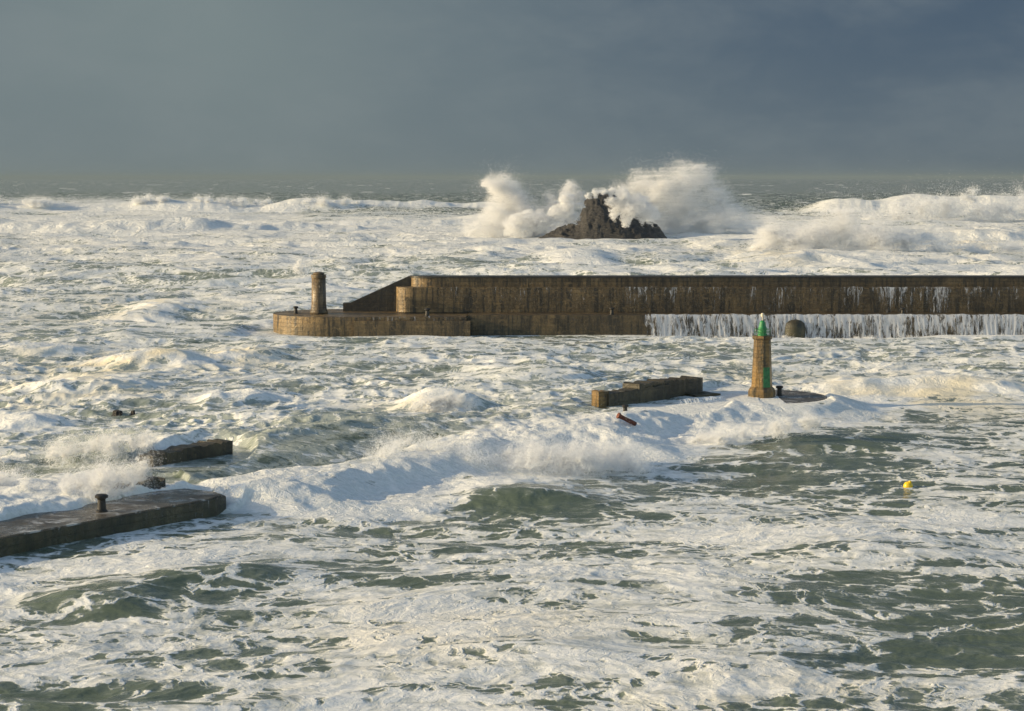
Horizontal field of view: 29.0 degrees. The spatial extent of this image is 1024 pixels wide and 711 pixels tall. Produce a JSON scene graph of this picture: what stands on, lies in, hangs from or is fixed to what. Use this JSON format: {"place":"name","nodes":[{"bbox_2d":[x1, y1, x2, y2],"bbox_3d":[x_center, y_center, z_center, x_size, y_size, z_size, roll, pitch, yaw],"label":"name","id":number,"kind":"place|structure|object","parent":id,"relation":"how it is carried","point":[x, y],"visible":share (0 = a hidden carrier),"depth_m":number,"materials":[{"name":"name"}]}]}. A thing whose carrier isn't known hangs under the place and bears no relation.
{"place":"outdoors","nodes":[
{"label":"outdoors","id":0,"kind":"place"},
{"bbox_2d":[310,272,327,313],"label":"stone tower","id":1,"kind":"structure","parent":0,"point":[318,305],"depth_m":281.06,"materials":[{"name":"beige stone"}]},
{"bbox_2d":[0,178,1023,710],"bbox_3d":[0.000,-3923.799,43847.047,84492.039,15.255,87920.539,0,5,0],"label":"sea","id":2,"kind":"structure","parent":0,"point":[832,564],"depth_m":139.58,"materials":[{"name":"liquid"}]},
{"bbox_2d":[0,416,168,469],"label":"breaker spray","id":3,"kind":"object","parent":2,"relation":"on","point":[114,443],"visible":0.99,"depth_m":140.85,"materials":[{"name":"white liquid"}]},
{"bbox_2d":[0,431,181,504],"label":"breaker spray","id":4,"kind":"object","parent":2,"relation":"on","point":[105,481],"visible":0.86,"depth_m":127.29,"materials":[{"name":"white liquid"}]},
{"bbox_2d":[0,439,232,557],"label":"pier","id":5,"kind":"structure","parent":2,"relation":"in","point":[27,532],"depth_m":122.76,"materials":[{"name":"concrete"}]},
{"bbox_2d":[95,493,107,511],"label":"bollard","id":6,"kind":"object","parent":5,"relation":"on","point":[101,503],"visible":1,"depth_m":121.82,"materials":[{"name":"black metal"}]},
{"bbox_2d":[111,410,134,416],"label":"rock","id":7,"kind":"object","parent":2,"relation":"in","point":[115,413],"visible":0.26,"depth_m":179.01,"materials":[{"name":"grey stone"}]},
{"bbox_2d":[0,189,359,209],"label":"breaker spray","id":8,"kind":"object","parent":2,"relation":"on","point":[41,202],"visible":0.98,"depth_m":1223.49,"materials":[{"name":"white liquid"}]},
{"bbox_2d":[76,211,478,225],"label":"breaker spray","id":9,"kind":"object","parent":2,"relation":"on","point":[347,223],"visible":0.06,"depth_m":830.03,"materials":[{"name":"white liquid"}]},
{"bbox_2d":[227,471,330,500],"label":"breaker spray","id":10,"kind":"structure","parent":2,"relation":"on","point":[243,485],"depth_m":130.35,"materials":[{"name":"white liquid"}]},
{"bbox_2d":[287,258,309,281],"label":"breaker spray","id":11,"kind":"object","parent":2,"relation":"on","point":[302,269],"visible":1,"depth_m":320.11,"materials":[{"name":"white liquid"}]},
{"bbox_2d":[404,383,476,412],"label":"breaker spray","id":12,"kind":"object","parent":2,"relation":"on","point":[448,400],"visible":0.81,"depth_m":172.64,"materials":[{"name":"white liquid"}]},
{"bbox_2d":[342,405,672,480],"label":"breaker spray","id":13,"kind":"object","parent":2,"relation":"on","point":[586,457],"visible":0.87,"depth_m":145.27,"materials":[{"name":"white liquid"}]},
{"bbox_2d":[456,155,617,238],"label":"spray plume","id":14,"kind":"object","parent":2,"relation":"on","point":[496,187],"visible":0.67,"depth_m":695.20,"materials":[{"name":"white liquid"}]},
{"bbox_2d":[497,191,585,238],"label":"spray plume","id":15,"kind":"object","parent":2,"relation":"on","point":[554,214],"visible":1,"depth_m":665.13,"materials":[{"name":"white liquid"}]},
{"bbox_2d":[539,193,666,238],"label":"sea rock","id":16,"kind":"object","parent":2,"relation":"in","point":[595,221],"visible":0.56,"depth_m":679.94,"materials":[{"name":"grey stone"}]},
{"bbox_2d":[584,185,662,227],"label":"spray plume","id":17,"kind":"object","parent":2,"relation":"on","point":[642,211],"visible":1,"depth_m":661.17,"materials":[{"name":"white liquid"}]},
{"bbox_2d":[616,413,636,425],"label":"rusty post","id":18,"kind":"object","parent":2,"relation":"in","point":[626,419],"visible":0.98,"depth_m":164.08,"materials":[{"name":"metal"}]},
{"bbox_2d":[273,275,1023,338],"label":"breakwater","id":19,"kind":"object","parent":2,"relation":"in","point":[471,305],"visible":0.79,"depth_m":283.39,"materials":[{"name":"concrete"}]},
{"bbox_2d":[293,306,297,313],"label":"bollard","id":20,"kind":"object","parent":19,"relation":"on","point":[295,309],"visible":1,"depth_m":282.83,"materials":[{"name":"black metal"}]},
{"bbox_2d":[424,308,429,316],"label":"bollard","id":21,"kind":"object","parent":19,"relation":"on","point":[426,312],"visible":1,"depth_m":276.63,"materials":[{"name":"black metal"}]},
{"bbox_2d":[609,307,614,314],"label":"bollard","id":22,"kind":"object","parent":19,"relation":"on","point":[611,310],"visible":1,"depth_m":278.94,"materials":[{"name":"black metal"}]},
{"bbox_2d":[629,286,862,300],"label":"waterfall","id":23,"kind":"structure","parent":19,"relation":"on","point":[751,295],"depth_m":283.20,"materials":[{"name":"liquid"}]},
{"bbox_2d":[645,314,1023,338],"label":"waterfall","id":24,"kind":"structure","parent":19,"relation":"on","point":[990,325],"depth_m":277.90,"materials":[{"name":"white liquid"}]},
{"bbox_2d":[881,287,947,310],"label":"waterfall","id":25,"kind":"structure","parent":19,"relation":"on","point":[891,289],"depth_m":283.19,"materials":[{"name":"white liquid"}]},
{"bbox_2d":[607,144,775,237],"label":"spray plume","id":26,"kind":"object","parent":2,"relation":"on","point":[682,207],"visible":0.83,"depth_m":697.59,"materials":[{"name":"white liquid"}]},
{"bbox_2d":[591,375,826,408],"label":"pier","id":27,"kind":"structure","parent":2,"relation":"in","point":[641,391],"depth_m":182.77,"materials":[{"name":"concrete"}]},
{"bbox_2d":[622,404,628,410],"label":"bollard","id":28,"kind":"object","parent":27,"relation":"on","point":[624,406],"visible":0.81,"depth_m":169.62,"materials":[{"name":"black metal"}]},
{"bbox_2d":[677,396,721,403],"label":"waterfall","id":29,"kind":"structure","parent":27,"relation":"on","point":[707,398],"depth_m":181.33,"materials":[{"name":"white liquid"}]},
{"bbox_2d":[776,385,782,395],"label":"bollard","id":30,"kind":"object","parent":27,"relation":"on","point":[779,390],"visible":1,"depth_m":186.61,"materials":[{"name":"black metal"}]},
{"bbox_2d":[628,408,830,444],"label":"breaker spray","id":31,"kind":"object","parent":2,"relation":"on","point":[713,438],"visible":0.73,"depth_m":160.66,"materials":[{"name":"white liquid"}]},
{"bbox_2d":[653,330,1000,338],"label":"breaker spray","id":32,"kind":"object","parent":2,"relation":"on","point":[784,336],"visible":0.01,"depth_m":276.57,"materials":[{"name":"white liquid"}]},
{"bbox_2d":[736,187,1023,253],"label":"breaker spray","id":33,"kind":"object","parent":2,"relation":"on","point":[823,238],"visible":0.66,"depth_m":517.53,"materials":[{"name":"white liquid"}]},
{"bbox_2d":[903,480,912,487],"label":"buoy","id":34,"kind":"object","parent":2,"relation":"on","point":[908,484],"visible":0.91,"depth_m":139.94,"materials":[{"name":"yellow plastic"}]},
{"bbox_2d":[855,169,1023,222],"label":"breaker spray","id":35,"kind":"object","parent":2,"relation":"on","point":[946,208],"visible":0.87,"depth_m":944.19,"materials":[{"name":"white liquid"}]},
{"bbox_2d":[0,0,1023,177],"label":"sky","id":36,"kind":"structure","parent":0,"point":[89,88],"materials":[{"name":"grey"}]},
{"bbox_2d":[748,313,774,397],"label":"beacon tower","id":37,"kind":"structure","parent":0,"point":[761,386],"depth_m":184.79,"materials":[{"name":"stone"}]},
{"bbox_2d":[763,367,769,387],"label":"door","id":38,"kind":"structure","parent":37,"relation":"in","point":[766,371],"depth_m":184.79,"materials":[{"name":"green paint"}]}
]}

